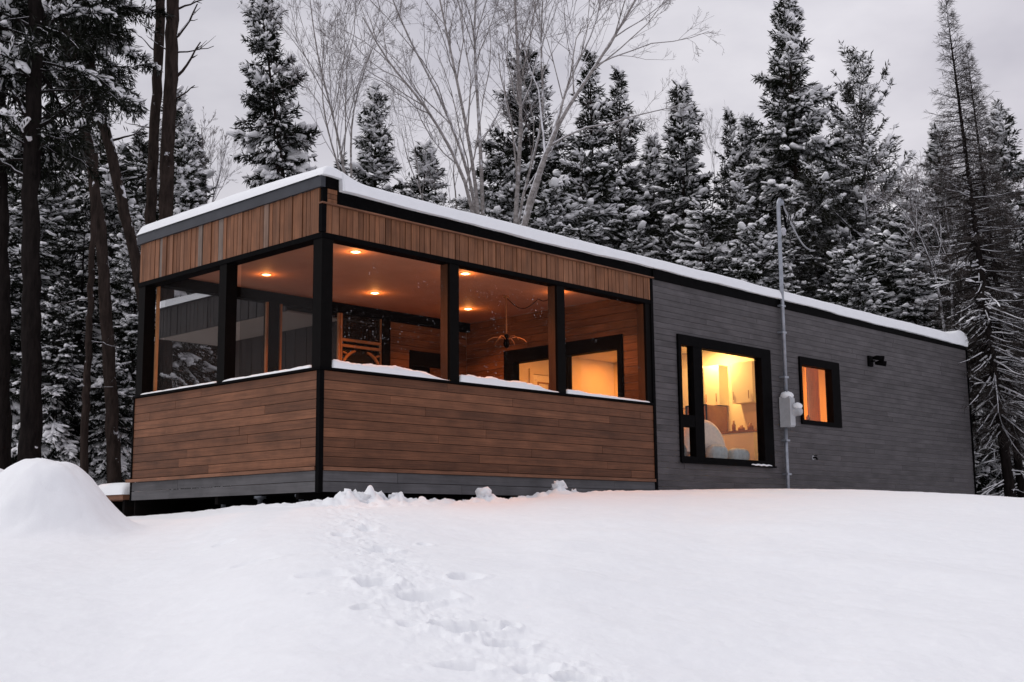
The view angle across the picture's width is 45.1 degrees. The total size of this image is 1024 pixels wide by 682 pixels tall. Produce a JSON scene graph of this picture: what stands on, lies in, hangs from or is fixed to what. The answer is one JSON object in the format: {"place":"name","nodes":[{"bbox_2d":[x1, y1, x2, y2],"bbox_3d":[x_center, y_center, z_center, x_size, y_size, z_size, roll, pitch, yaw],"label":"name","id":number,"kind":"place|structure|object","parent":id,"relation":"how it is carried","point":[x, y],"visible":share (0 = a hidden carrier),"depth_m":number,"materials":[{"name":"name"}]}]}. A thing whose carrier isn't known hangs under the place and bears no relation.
{"place":"outdoors","nodes":[
{"label":"outdoors","id":0,"kind":"place"},
{"bbox_2d":[0,484,1023,681],"bbox_3d":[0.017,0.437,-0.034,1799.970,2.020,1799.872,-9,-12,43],"label":"snow ground","id":1,"kind":"structure","parent":0,"point":[559,584],"depth_m":7.44,"materials":[{"name":"snow"}]},
{"bbox_2d":[7,98,51,265],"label":"spruce","id":2,"kind":"object","parent":1,"relation":"on","point":[12,195],"visible":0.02,"depth_m":36.05,"materials":[{"name":"green plant"}]},
{"bbox_2d":[9,285,58,464],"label":"hemlock","id":3,"kind":"object","parent":1,"relation":"on","point":[12,348],"visible":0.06,"depth_m":25.14,"materials":[{"name":"green plant"}]},
{"bbox_2d":[8,223,64,463],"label":"hemlock","id":4,"kind":"object","parent":1,"relation":"on","point":[15,338],"visible":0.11,"depth_m":24.91,"materials":[{"name":"green plant"}]},
{"bbox_2d":[8,166,86,383],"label":"hemlock","id":5,"kind":"object","parent":1,"relation":"on","point":[58,206],"visible":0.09,"depth_m":29.28,"materials":[{"name":"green plant"}]},
{"bbox_2d":[0,0,124,469],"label":"pine tree","id":6,"kind":"object","parent":1,"relation":"on","point":[6,416],"visible":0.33,"depth_m":19.64,"materials":[{"name":"black plant"}]},
{"bbox_2d":[9,280,118,479],"bbox_3d":[-8.708,1.553,23.550,2.306,5.598,2.403,2,-9,-17],"label":"hemlock","id":7,"kind":"object","parent":1,"relation":"on","point":[61,443],"visible":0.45,"depth_m":23.43,"materials":[{"name":"green plant"}]},
{"bbox_2d":[51,149,97,285],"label":"spruce","id":8,"kind":"object","parent":1,"relation":"on","point":[74,193],"visible":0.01,"depth_m":34.77,"materials":[{"name":"green plant"}]},
{"bbox_2d":[0,0,149,461],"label":"pine tree","id":9,"kind":"object","parent":1,"relation":"on","point":[30,167],"visible":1,"depth_m":19.14,"materials":[{"name":"black plant"}]},
{"bbox_2d":[4,0,148,483],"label":"pine tree","id":10,"kind":"object","parent":1,"relation":"on","point":[113,452],"visible":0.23,"depth_m":23.05,"materials":[{"name":"brown plant"}]},
{"bbox_2d":[40,194,127,478],"bbox_3d":[-9.269,1.012,26.498,3.735,8.545,3.585,-4,-9,19],"label":"hemlock","id":11,"kind":"object","parent":1,"relation":"on","point":[67,246],"visible":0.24,"depth_m":26.73,"materials":[{"name":"green plant"}]},
{"bbox_2d":[57,153,122,474],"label":"spruce","id":12,"kind":"object","parent":1,"relation":"on","point":[84,438],"visible":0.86,"depth_m":21.97,"materials":[{"name":"brown plant"}]},
{"bbox_2d":[11,0,173,391],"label":"pine tree","id":13,"kind":"object","parent":1,"relation":"on","point":[132,53],"visible":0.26,"depth_m":24.45,"materials":[{"name":"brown plant"}]},
{"bbox_2d":[72,101,123,206],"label":"spruce","id":14,"kind":"object","parent":1,"relation":"on","point":[97,150],"visible":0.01,"depth_m":41.02,"materials":[{"name":"green plant"}]},
{"bbox_2d":[0,458,209,549],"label":"snow mound","id":15,"kind":"object","parent":1,"relation":"on","point":[46,504],"visible":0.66,"depth_m":11.18,"materials":[{"name":"snow"}]},
{"bbox_2d":[77,336,135,484],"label":"hemlock","id":16,"kind":"object","parent":1,"relation":"on","point":[99,447],"visible":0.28,"depth_m":23.61,"materials":[{"name":"green plant"}]},
{"bbox_2d":[93,252,136,376],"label":"spruce","id":17,"kind":"object","parent":1,"relation":"on","point":[114,275],"visible":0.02,"depth_m":28.89,"materials":[{"name":"green plant"}]},
{"bbox_2d":[61,218,189,489],"bbox_3d":[-7.774,1.216,25.753,3.500,7.796,3.004,-5,-10,28],"label":"hemlock","id":18,"kind":"object","parent":1,"relation":"on","point":[126,318],"visible":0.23,"depth_m":25.89,"materials":[{"name":"green plant"}]},
{"bbox_2d":[96,123,158,299],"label":"spruce","id":19,"kind":"object","parent":1,"relation":"on","point":[136,143],"visible":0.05,"depth_m":37.44,"materials":[{"name":"green plant"}]},
{"bbox_2d":[61,139,199,384],"bbox_3d":[-9.958,0.703,31.572,5.738,12.140,4.924,0,-9,-5],"label":"hemlock","id":20,"kind":"object","parent":1,"relation":"on","point":[108,197],"visible":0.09,"depth_m":31.91,"materials":[{"name":"green plant"}]},
{"bbox_2d":[98,482,168,516],"bbox_3d":[-5.230,2.239,16.853,0.970,0.593,0.760,-9,-12,43],"label":"wooden step","id":21,"kind":"object","parent":1,"relation":"on","point":[117,494],"visible":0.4,"depth_m":16.43,"materials":[{"name":"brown wood"}]},
{"bbox_2d":[127,0,164,336],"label":"pine tree","id":22,"kind":"object","parent":1,"relation":"on","point":[153,160],"visible":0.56,"depth_m":26.82,"materials":[{"name":"brown plant"}]},
{"bbox_2d":[129,85,216,382],"bbox_3d":[-10.878,-0.858,39.386,4.720,15.077,4.160,3,-9,-20],"label":"spruce","id":23,"kind":"object","parent":1,"relation":"on","point":[203,175],"visible":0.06,"depth_m":39.38,"materials":[{"name":"green plant"}]},
{"bbox_2d":[147,0,213,489],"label":"pine tree","id":24,"kind":"object","parent":1,"relation":"on","point":[166,202],"visible":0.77,"depth_m":26.17,"materials":[{"name":"brown plant"}]},
{"bbox_2d":[155,102,206,488],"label":"spruce","id":25,"kind":"object","parent":1,"relation":"on","point":[185,199],"visible":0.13,"depth_m":28.16,"materials":[{"name":"green plant"}]},
{"bbox_2d":[156,201,222,487],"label":"hemlock","id":26,"kind":"object","parent":1,"relation":"on","point":[198,375],"visible":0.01,"depth_m":35.15,"materials":[{"name":"green plant"}]},
{"bbox_2d":[193,132,223,486],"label":"spruce","id":27,"kind":"object","parent":1,"relation":"on","point":[213,360],"depth_m":41.80,"materials":[{"name":"green plant"}]},
{"bbox_2d":[178,107,241,203],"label":"maple","id":28,"kind":"object","parent":1,"relation":"on","point":[217,156],"visible":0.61,"depth_m":43.05,"materials":[{"name":"grey plant"}]},
{"bbox_2d":[155,293,375,377],"bbox_3d":[-2.566,1.241,22.024,3.820,3.689,6.450,-9,-12,43],"label":"cabin","id":29,"kind":"object","parent":1,"relation":"on","point":[192,318],"visible":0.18,"depth_m":20.39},
{"bbox_2d":[226,0,322,188],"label":"spruce","id":30,"kind":"object","parent":1,"relation":"on","point":[274,161],"visible":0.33,"depth_m":33.59,"materials":[{"name":"green plant"}]},
{"bbox_2d":[333,151,348,173],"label":"spruce","id":31,"kind":"object","parent":1,"relation":"on","point":[339,160],"depth_m":47.11,"materials":[{"name":"plant"}]},
{"bbox_2d":[344,488,354,494],"bbox_3d":[-1.669,1.572,12.581,0.129,0.135,0.135,3,-9,-20],"label":"snow clod","id":32,"kind":"object","parent":1,"relation":"on","point":[346,490],"visible":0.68,"depth_m":12.55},
{"bbox_2d":[262,0,447,178],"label":"birch","id":33,"kind":"object","parent":1,"relation":"on","point":[320,73],"visible":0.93,"depth_m":31.76,"materials":[{"name":"grey plant"}]},
{"bbox_2d":[355,492,370,502],"bbox_3d":[-1.528,1.645,12.687,0.248,0.198,0.247,4,-10,-26],"label":"snow clod","id":34,"kind":"object","parent":1,"relation":"on","point":[363,498],"visible":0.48,"depth_m":12.64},
{"bbox_2d":[345,80,401,193],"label":"spruce","id":35,"kind":"object","parent":1,"relation":"on","point":[367,159],"visible":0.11,"depth_m":40.97,"materials":[{"name":"green plant"}]},
{"bbox_2d":[388,492,398,498],"bbox_3d":[-1.246,1.648,13.019,0.110,0.100,0.118,-9,-12,43],"label":"snow clod","id":36,"kind":"object","parent":1,"relation":"on","point":[392,494],"visible":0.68,"depth_m":13.01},
{"bbox_2d":[395,177,406,195],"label":"spruce","id":37,"kind":"object","parent":1,"relation":"on","point":[402,192],"visible":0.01,"depth_m":47.16,"materials":[{"name":"green plant"}]},
{"bbox_2d":[278,0,544,215],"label":"birch","id":38,"kind":"object","parent":1,"relation":"on","point":[474,205],"visible":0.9,"depth_m":30.74,"materials":[{"name":"grey plant"}]},
{"bbox_2d":[361,55,484,208],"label":"birch","id":39,"kind":"object","parent":1,"relation":"on","point":[427,169],"visible":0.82,"depth_m":34.09,"materials":[{"name":"grey plant"}]},
{"bbox_2d":[403,139,451,204],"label":"spruce","id":40,"kind":"object","parent":1,"relation":"on","point":[428,194],"visible":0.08,"depth_m":43.12,"materials":[{"name":"green plant"}]},
{"bbox_2d":[428,192,464,210],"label":"hemlock","id":41,"kind":"object","parent":1,"relation":"on","point":[443,198],"depth_m":37.80,"materials":[{"name":"green plant"}]},
{"bbox_2d":[475,487,491,497],"bbox_3d":[-0.323,1.743,13.965,0.178,0.188,0.185,2,-9,-19],"label":"snow clod","id":42,"kind":"object","parent":1,"relation":"on","point":[483,491],"visible":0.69,"depth_m":13.93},
{"bbox_2d":[7,124,961,486],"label":"forest","id":43,"kind":"object","parent":1,"relation":"on","point":[121,154],"depth_m":52.97,"materials":[{"name":"plant"}]},
{"bbox_2d":[455,143,534,222],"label":"hemlock","id":44,"kind":"object","parent":1,"relation":"on","point":[499,204],"visible":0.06,"depth_m":33.63,"materials":[{"name":"green plant"}]},
{"bbox_2d":[472,42,584,216],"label":"spruce","id":45,"kind":"object","parent":1,"relation":"on","point":[490,145],"visible":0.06,"depth_m":37.11,"materials":[{"name":"green plant"}]},
{"bbox_2d":[468,0,604,224],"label":"birch","id":46,"kind":"object","parent":1,"relation":"on","point":[517,216],"visible":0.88,"depth_m":30.73,"materials":[{"name":"grey plant"}]},
{"bbox_2d":[125,166,976,515],"bbox_3d":[2.278,1.263,20.970,4.190,4.429,16.960,-9,-12,43],"label":"flat roofed cabin","id":47,"kind":"object","parent":1,"relation":"on","point":[579,386],"visible":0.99,"depth_m":16.64,"materials":[{"name":"brown wood"}]},
{"bbox_2d":[340,313,381,364],"bbox_3d":[-2.321,0.829,18.911,0.060,2.690,0.835,-9,-12,43],"label":"screen door","id":48,"kind":"structure","parent":47,"relation":"in","point":[359,329],"depth_m":19.04,"materials":[{"name":"brown wood"}]},
{"bbox_2d":[408,350,440,377],"bbox_3d":[-1.285,1.260,20.033,0.085,2.140,1.060,-9,-12,43],"label":"side door","id":49,"kind":"structure","parent":47,"relation":"in","point":[428,362],"depth_m":20.02,"materials":[{"name":"glass"}]},
{"bbox_2d":[486,295,547,347],"bbox_3d":[0.031,-0.267,18.359,0.621,0.790,0.884,-9,-12,43],"label":"pendant fixture","id":50,"kind":"object","parent":47,"relation":"hanging from","point":[506,338],"visible":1,"depth_m":18.23,"materials":[{"name":"brown metal"}]},
{"bbox_2d":[528,368,548,389],"bbox_3d":[0.688,1.576,21.952,0.041,2.100,1.080,-9,-12,43],"label":"interior door","id":51,"kind":"structure","parent":47,"relation":"in","point":[543,381],"depth_m":21.88,"materials":[{"name":"paint"}]},
{"bbox_2d":[504,334,624,397],"bbox_3d":[0.816,1.109,19.141,2.460,2.165,0.158,-9,-12,43],"label":"patio door","id":52,"kind":"structure","parent":47,"relation":"in","point":[512,358],"depth_m":19.09,"materials":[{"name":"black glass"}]},
{"bbox_2d":[684,420,725,455],"bbox_3d":[2.720,1.754,19.848,1.010,0.953,1.240,-9,-12,43],"label":"armchair","id":53,"kind":"object","parent":47,"relation":"on","point":[713,435],"visible":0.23,"depth_m":19.61,"materials":[{"name":"fabric"}]},
{"bbox_2d":[682,361,755,408],"bbox_3d":[3.612,0.784,21.597,1.572,0.700,0.297,-9,-12,43],"label":"wall cabinet","id":54,"kind":"object","parent":47,"relation":"attached to","point":[715,384],"depth_m":21.44,"materials":[{"name":"wood"}]},
{"bbox_2d":[676,334,776,467],"bbox_3d":[3.335,0.979,19.238,0.166,1.930,2.580,-9,-12,43],"label":"window","id":55,"kind":"structure","parent":47,"relation":"in","point":[694,421],"depth_m":18.85,"materials":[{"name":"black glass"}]},
{"bbox_2d":[721,429,757,460],"bbox_3d":[3.918,1.990,20.907,0.840,0.900,0.580,-9,-12,43],"label":"kitchen counter","id":56,"kind":"object","parent":47,"relation":"on","point":[744,439],"visible":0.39,"depth_m":20.61,"materials":[{"name":"wood"}]},
{"bbox_2d":[732,421,735,430],"bbox_3d":[3.778,1.451,20.994,0.062,0.190,0.064,-9,-12,43],"label":"jar","id":57,"kind":"object","parent":56,"relation":"on","point":[733,427],"visible":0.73,"depth_m":20.97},
{"bbox_2d":[747,423,753,429],"bbox_3d":[4.016,1.444,20.764,0.097,0.130,0.100,-9,-12,43],"label":"jar","id":58,"kind":"object","parent":56,"relation":"on","point":[750,426],"visible":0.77,"depth_m":20.73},
{"bbox_2d":[776,198,802,488],"bbox_3d":[4.695,0.204,20.514,0.356,5.335,0.588,-9,-12,43],"label":"electric meter mast","id":59,"kind":"object","parent":47,"relation":"attached to","point":[790,409],"visible":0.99,"depth_m":20.39,"materials":[{"name":"metal"}]},
{"bbox_2d":[783,205,815,250],"bbox_3d":[6.091,-2.280,25.876,0.030,1.443,10.091,-3,-9,17],"label":"service cable","id":60,"kind":"object","parent":59,"relation":"attached to","point":[795,230],"visible":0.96,"depth_m":23.59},
{"bbox_2d":[805,367,820,420],"bbox_3d":[5.424,1.034,22.218,0.044,1.400,0.420,-9,-12,43],"label":"curtain","id":61,"kind":"object","parent":47,"relation":"hanging from","point":[812,393],"visible":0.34,"depth_m":22.21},
{"bbox_2d":[797,356,841,427],"bbox_3d":[5.298,0.901,21.348,0.135,1.150,1.335,-9,-12,43],"label":"window","id":62,"kind":"structure","parent":47,"relation":"in","point":[832,373],"depth_m":21.58,"materials":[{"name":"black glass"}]},
{"bbox_2d":[867,355,886,366],"bbox_3d":[6.723,0.370,22.706,0.335,0.209,0.173,-4,-9,21],"label":"wall light","id":63,"kind":"object","parent":47,"relation":"attached to","point":[872,359],"visible":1,"depth_m":22.68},
{"bbox_2d":[545,125,569,174],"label":"spruce","id":64,"kind":"object","parent":1,"relation":"on","point":[563,153],"depth_m":43.37,"materials":[{"name":"green plant"}]},
{"bbox_2d":[519,168,596,241],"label":"hemlock","id":65,"kind":"object","parent":1,"relation":"on","point":[553,196],"visible":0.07,"depth_m":31.36,"materials":[{"name":"green plant"}]},
{"bbox_2d":[551,480,567,489],"bbox_3d":[0.560,1.778,14.907,0.207,0.186,0.196,-9,-12,43],"label":"snow clod","id":66,"kind":"object","parent":1,"relation":"on","point":[562,483],"visible":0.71,"depth_m":14.87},
{"bbox_2d":[542,146,650,248],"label":"hemlock","id":67,"kind":"object","parent":1,"relation":"on","point":[604,212],"visible":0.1,"depth_m":34.70,"materials":[{"name":"green plant"}]},
{"bbox_2d":[478,0,723,226],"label":"birch","id":68,"kind":"object","parent":1,"relation":"on","point":[534,190],"visible":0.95,"depth_m":29.97,"materials":[{"name":"grey plant"}]},
{"bbox_2d":[559,45,654,248],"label":"spruce","id":69,"kind":"object","parent":1,"relation":"on","point":[591,140],"visible":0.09,"depth_m":38.08,"materials":[{"name":"green plant"}]},
{"bbox_2d":[588,64,663,255],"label":"spruce","id":70,"kind":"object","parent":1,"relation":"on","point":[628,152],"visible":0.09,"depth_m":42.01,"materials":[{"name":"green plant"}]},
{"bbox_2d":[606,211,662,259],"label":"hemlock","id":71,"kind":"object","parent":1,"relation":"on","point":[636,238],"visible":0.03,"depth_m":34.31,"materials":[{"name":"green plant"}]},
{"bbox_2d":[625,169,664,245],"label":"spruce","id":72,"kind":"object","parent":1,"relation":"on","point":[653,195],"depth_m":43.62,"materials":[{"name":"green plant"}]},
{"bbox_2d":[638,132,670,250],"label":"spruce","id":73,"kind":"object","parent":1,"relation":"on","point":[650,150],"visible":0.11,"depth_m":44.93,"materials":[{"name":"green plant"}]},
{"bbox_2d":[647,218,682,262],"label":"spruce","id":74,"kind":"object","parent":1,"relation":"on","point":[662,246],"visible":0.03,"depth_m":38.56,"materials":[{"name":"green plant"}]},
{"bbox_2d":[644,79,720,263],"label":"spruce","id":75,"kind":"object","parent":1,"relation":"on","point":[695,186],"visible":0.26,"depth_m":40.71,"materials":[{"name":"green plant"}]},
{"bbox_2d":[614,70,763,229],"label":"birch","id":76,"kind":"object","parent":1,"relation":"on","point":[712,148],"visible":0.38,"depth_m":44.95,"materials":[{"name":"plant"}]},
{"bbox_2d":[663,197,739,276],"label":"hemlock","id":77,"kind":"object","parent":1,"relation":"on","point":[713,248],"visible":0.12,"depth_m":33.12,"materials":[{"name":"green plant"}]},
{"bbox_2d":[711,106,760,239],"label":"spruce","id":78,"kind":"object","parent":1,"relation":"on","point":[733,156],"visible":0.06,"depth_m":40.62,"materials":[{"name":"green plant"}]},
{"bbox_2d":[707,166,777,277],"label":"spruce","id":79,"kind":"object","parent":1,"relation":"on","point":[740,188],"visible":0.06,"depth_m":35.06,"materials":[{"name":"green plant"}]},
{"bbox_2d":[726,112,770,221],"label":"spruce","id":80,"kind":"object","parent":1,"relation":"on","point":[744,138],"visible":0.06,"depth_m":43.45,"materials":[{"name":"green plant"}]},
{"bbox_2d":[730,146,771,233],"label":"spruce","id":81,"kind":"object","parent":1,"relation":"on","point":[755,194],"depth_m":40.84,"materials":[{"name":"green plant"}]},
{"bbox_2d":[722,211,802,293],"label":"hemlock","id":82,"kind":"object","parent":1,"relation":"on","point":[750,266],"visible":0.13,"depth_m":30.65,"materials":[{"name":"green plant"}]},
{"bbox_2d":[760,1,802,224],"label":"spruce","id":83,"kind":"object","parent":1,"relation":"on","point":[776,26],"visible":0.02,"depth_m":40.14,"materials":[{"name":"green plant"}]},
{"bbox_2d":[765,191,836,302],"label":"spruce","id":84,"kind":"object","parent":1,"relation":"on","point":[803,262],"visible":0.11,"depth_m":32.70,"materials":[{"name":"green plant"}]},
{"bbox_2d":[736,0,867,297],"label":"fir","id":85,"kind":"object","parent":1,"relation":"on","point":[778,167],"visible":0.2,"depth_m":38.00,"materials":[{"name":"green plant"}]},
{"bbox_2d":[773,155,848,296],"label":"spruce","id":86,"kind":"object","parent":1,"relation":"on","point":[826,211],"visible":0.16,"depth_m":35.57,"materials":[{"name":"green plant"}]},
{"bbox_2d":[813,137,875,253],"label":"spruce","id":87,"kind":"object","parent":1,"relation":"on","point":[823,164],"depth_m":43.81,"materials":[{"name":"green plant"}]},
{"bbox_2d":[829,156,875,250],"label":"spruce","id":88,"kind":"object","parent":1,"relation":"on","point":[847,163],"depth_m":39.60,"materials":[{"name":"green plant"}]},
{"bbox_2d":[783,39,960,321],"bbox_3d":[10.351,-1.711,35.919,6.652,14.767,6.173,-4,-9,22],"label":"white pine","id":89,"kind":"object","parent":1,"relation":"on","point":[863,220],"visible":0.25,"depth_m":36.41,"materials":[{"name":"green plant"}]},
{"bbox_2d":[817,237,984,464],"bbox_3d":[8.837,1.497,29.676,4.601,8.274,3.948,-6,-10,31],"label":"hemlock","id":90,"kind":"object","parent":1,"relation":"on","point":[872,296],"visible":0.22,"depth_m":30.09,"materials":[{"name":"green plant"}]},
{"bbox_2d":[859,209,949,323],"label":"spruce","id":91,"kind":"object","parent":1,"relation":"on","point":[877,230],"visible":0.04,"depth_m":34.10,"materials":[{"name":"green plant"}]},
{"bbox_2d":[878,176,959,320],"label":"spruce","id":92,"kind":"object","parent":1,"relation":"on","point":[920,213],"visible":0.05,"depth_m":37.67,"materials":[{"name":"green plant"}]},
{"bbox_2d":[906,122,963,308],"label":"spruce","id":93,"kind":"object","parent":1,"relation":"on","point":[932,146],"visible":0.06,"depth_m":40.73,"materials":[{"name":"grey plant"}]},
{"bbox_2d":[868,212,1013,494],"bbox_3d":[10.048,1.232,30.107,4.635,9.242,5.402,0,-9,-4],"label":"hemlock","id":94,"kind":"object","parent":1,"relation":"on","point":[900,284],"visible":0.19,"depth_m":30.66,"materials":[{"name":"green plant"}]},
{"bbox_2d":[858,127,1023,331],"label":"maple","id":95,"kind":"object","parent":1,"relation":"on","point":[910,192],"visible":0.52,"depth_m":28.95,"materials":[{"name":"grey plant"}]},
{"bbox_2d":[907,0,1023,496],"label":"larch","id":96,"kind":"object","parent":1,"relation":"on","point":[989,354],"visible":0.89,"depth_m":26.55,"materials":[{"name":"black plant"}]},
{"bbox_2d":[927,201,1023,355],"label":"spruce","id":97,"kind":"object","parent":1,"relation":"on","point":[964,261],"visible":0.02,"depth_m":35.20,"materials":[{"name":"green plant"}]},
{"bbox_2d":[935,36,1023,497],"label":"larch","id":98,"kind":"object","parent":1,"relation":"on","point":[1018,465],"visible":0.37,"depth_m":27.40,"materials":[{"name":"grey plant"}]},
{"bbox_2d":[942,298,1023,495],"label":"hemlock","id":99,"kind":"object","parent":1,"relation":"on","point":[981,483],"visible":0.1,"depth_m":28.54,"materials":[{"name":"green plant"}]},
{"bbox_2d":[954,252,1013,407],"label":"hemlock","id":100,"kind":"object","parent":1,"relation":"on","point":[1001,296],"visible":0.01,"depth_m":34.01,"materials":[{"name":"green plant"}]},
{"bbox_2d":[953,163,1023,357],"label":"spruce","id":101,"kind":"object","parent":1,"relation":"on","point":[995,211],"visible":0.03,"depth_m":37.94,"materials":[{"name":"green plant"}]},
{"bbox_2d":[969,212,1023,496],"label":"hemlock","id":102,"kind":"object","parent":1,"relation":"on","point":[1018,233],"visible":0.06,"depth_m":31.91,"materials":[{"name":"green plant"}]},
{"bbox_2d":[972,98,1023,258],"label":"fir","id":103,"kind":"object","parent":1,"relation":"on","point":[1007,152],"visible":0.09,"depth_m":41.65,"materials":[{"name":"green plant"}]},
{"bbox_2d":[6,0,1023,223],"label":"sky","id":104,"kind":"structure","parent":0,"point":[902,32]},
{"bbox_2d":[685,404,727,431],"bbox_3d":[3.385,1.823,21.396,0.440,1.390,0.652,-9,-12,43],"label":"refrigerator","id":105,"kind":"object","parent":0,"point":[716,416],"visible":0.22,"depth_m":21.36,"materials":[{"name":"wood"}]},
{"bbox_3d":[3.079,2.025,19.209,0.200,0.330,2.000,-9,-12,43],"label":"window bench","id":106,"kind":"object","parent":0,"visible":0},
{"bbox_2d":[706,445,727,458],"bbox_3d":[3.229,1.766,19.409,0.175,0.260,0.476,-9,-12,43],"label":"cushion","id":107,"kind":"object","parent":106,"relation":"on","point":[716,451],"visible":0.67,"depth_m":19.28,"materials":[{"name":"white fabric"}]},
{"bbox_2d":[727,448,749,459],"bbox_3d":[3.644,1.848,19.835,0.175,0.240,0.516,-9,-12,43],"label":"cushion","id":108,"kind":"object","parent":106,"relation":"on","point":[738,453],"visible":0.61,"depth_m":19.71,"materials":[{"name":"white fabric"}]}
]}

